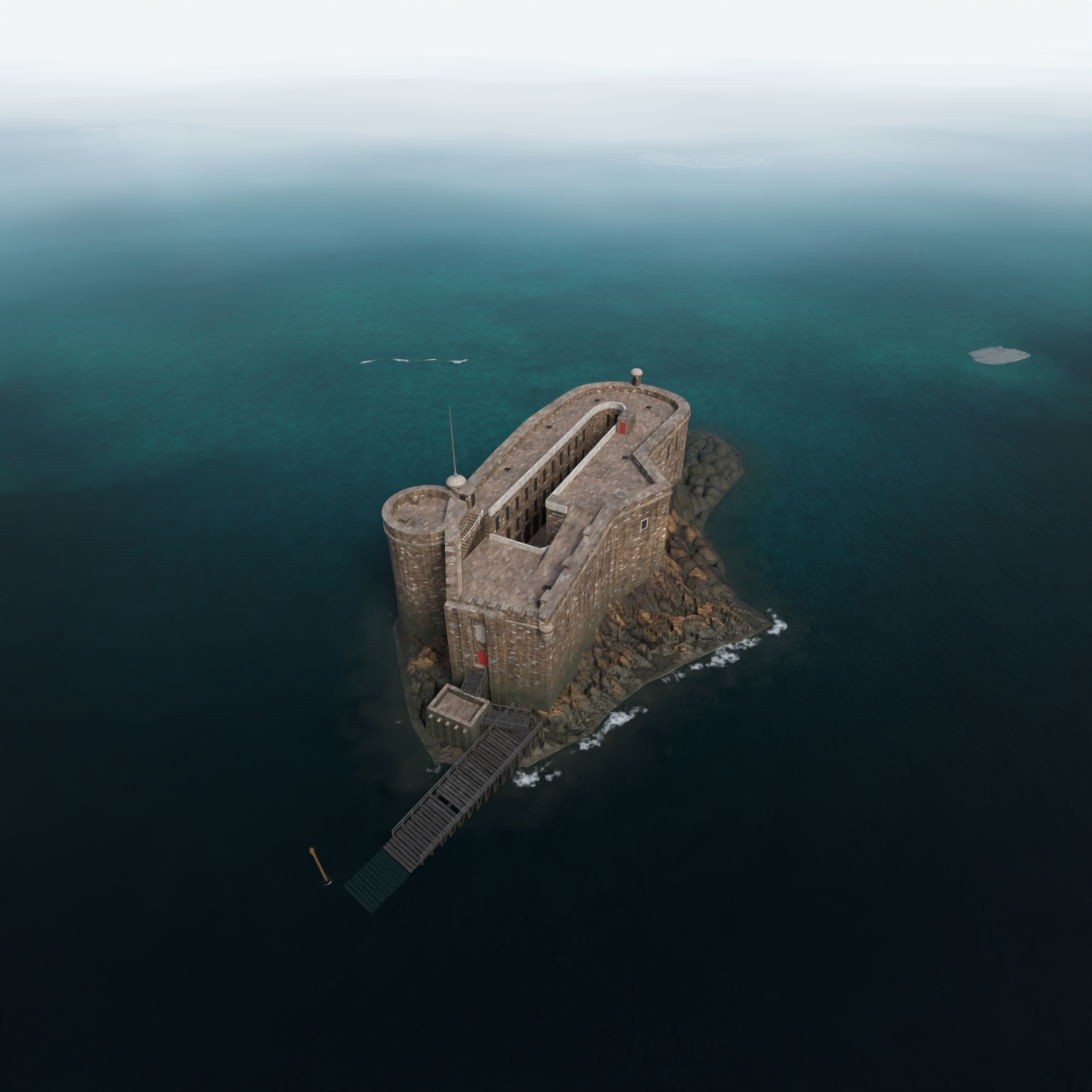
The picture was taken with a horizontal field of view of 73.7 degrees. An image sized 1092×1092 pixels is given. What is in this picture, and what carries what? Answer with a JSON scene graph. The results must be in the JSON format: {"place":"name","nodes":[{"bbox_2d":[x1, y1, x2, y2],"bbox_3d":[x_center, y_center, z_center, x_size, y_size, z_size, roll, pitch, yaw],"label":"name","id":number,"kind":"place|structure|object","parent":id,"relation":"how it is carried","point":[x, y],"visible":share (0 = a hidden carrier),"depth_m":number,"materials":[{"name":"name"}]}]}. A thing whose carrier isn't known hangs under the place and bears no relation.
{"place":"outdoors","nodes":[
{"label":"outdoors","id":0,"kind":"place"},
{"bbox_2d":[0,0,1091,1091],"bbox_3d":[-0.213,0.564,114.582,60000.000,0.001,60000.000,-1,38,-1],"label":"sea","id":1,"kind":"structure","parent":0,"point":[846,846],"depth_m":118.96,"materials":[{"name":"liquid"}]},
{"bbox_2d":[309,848,327,881],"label":"mooring post","id":2,"kind":"object","parent":1,"relation":"in","point":[311,850],"visible":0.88,"depth_m":70.82,"materials":[{"name":"brown wood"}]},
{"bbox_2d":[360,359,466,363],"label":"foam streak","id":3,"kind":"object","parent":1,"relation":"on","point":[416,360],"visible":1,"depth_m":170.79,"materials":[{"name":"white liquid"}]},
{"bbox_2d":[344,664,542,913],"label":"pier","id":4,"kind":"structure","parent":1,"relation":"in","point":[475,682],"depth_m":79.16,"materials":[{"name":"grey wood"}]},
{"bbox_2d":[392,429,771,766],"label":"island rock","id":5,"kind":"object","parent":1,"relation":"in","point":[683,605],"visible":0.25,"depth_m":98.09,"materials":[{"name":"brown stone"}]},
{"bbox_2d":[382,485,467,640],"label":"round tower","id":6,"kind":"structure","parent":5,"relation":"on","point":[415,525],"depth_m":90.59,"materials":[{"name":"stone"}]},
{"bbox_2d":[426,684,494,752],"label":"stone blockhouse","id":7,"kind":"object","parent":5,"relation":"on","point":[452,715],"depth_m":84.33,"materials":[{"name":"stone"}]},
{"bbox_2d":[444,381,690,712],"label":"fort outer walls","id":8,"kind":"structure","parent":5,"relation":"on","point":[621,550],"depth_m":91.79,"materials":[{"name":"brown stone"}]},
{"bbox_2d":[461,509,485,559],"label":"terrace steps","id":9,"kind":"structure","parent":8,"relation":"on","point":[474,539],"depth_m":89.96,"materials":[{"name":"stone"}]},
{"bbox_2d":[444,601,552,708],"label":"gatehouse","id":10,"kind":"object","parent":8,"relation":"attached to","point":[476,638],"visible":0.85,"depth_m":83.07,"materials":[{"name":"stone"}]},
{"bbox_2d":[445,525,594,622],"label":"battlements","id":11,"kind":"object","parent":8,"relation":"on","point":[453,595],"depth_m":81.43,"materials":[{"name":"stone"}]},
{"bbox_2d":[461,401,626,554],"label":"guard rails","id":12,"kind":"object","parent":8,"relation":"on","point":[531,472],"visible":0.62,"depth_m":96.33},
{"bbox_2d":[446,368,651,606],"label":"roof structures","id":13,"kind":"object","parent":8,"relation":"on","point":[628,420],"visible":0.92,"depth_m":92.06,"materials":[{"name":"stone"}]},
{"bbox_2d":[495,414,618,543],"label":"courtyard windows","id":14,"kind":"structure","parent":8,"relation":"on","point":[535,525],"depth_m":102.58,"materials":[{"name":"black glass"}]},
{"bbox_2d":[463,392,676,608],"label":"fort terraces","id":15,"kind":"object","parent":8,"relation":"on","point":[497,571],"visible":0.48,"depth_m":96.22,"materials":[{"name":"beige stone"}]},
{"bbox_2d":[567,436,677,631],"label":"wall windows","id":16,"kind":"structure","parent":8,"relation":"attached to","point":[644,524],"depth_m":94.19,"materials":[{"name":"black glass"}]},
{"bbox_2d":[339,411,824,833],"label":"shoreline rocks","id":17,"kind":"object","parent":1,"relation":"on","point":[602,727],"visible":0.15,"depth_m":93.09,"materials":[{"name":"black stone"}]},
{"bbox_2d":[429,610,786,786],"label":"foam","id":18,"kind":"structure","parent":1,"relation":"on","point":[615,720],"depth_m":88.90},
{"bbox_2d":[652,154,771,168],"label":"islet","id":19,"kind":"object","parent":1,"relation":"in","point":[705,161],"visible":0.77,"depth_m":351.71,"materials":[{"name":"white"}]},
{"bbox_2d":[968,346,1030,364],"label":"islet","id":20,"kind":"object","parent":1,"relation":"in","point":[995,355],"visible":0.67,"depth_m":172.73,"materials":[{"name":"grey stone"}]}
]}

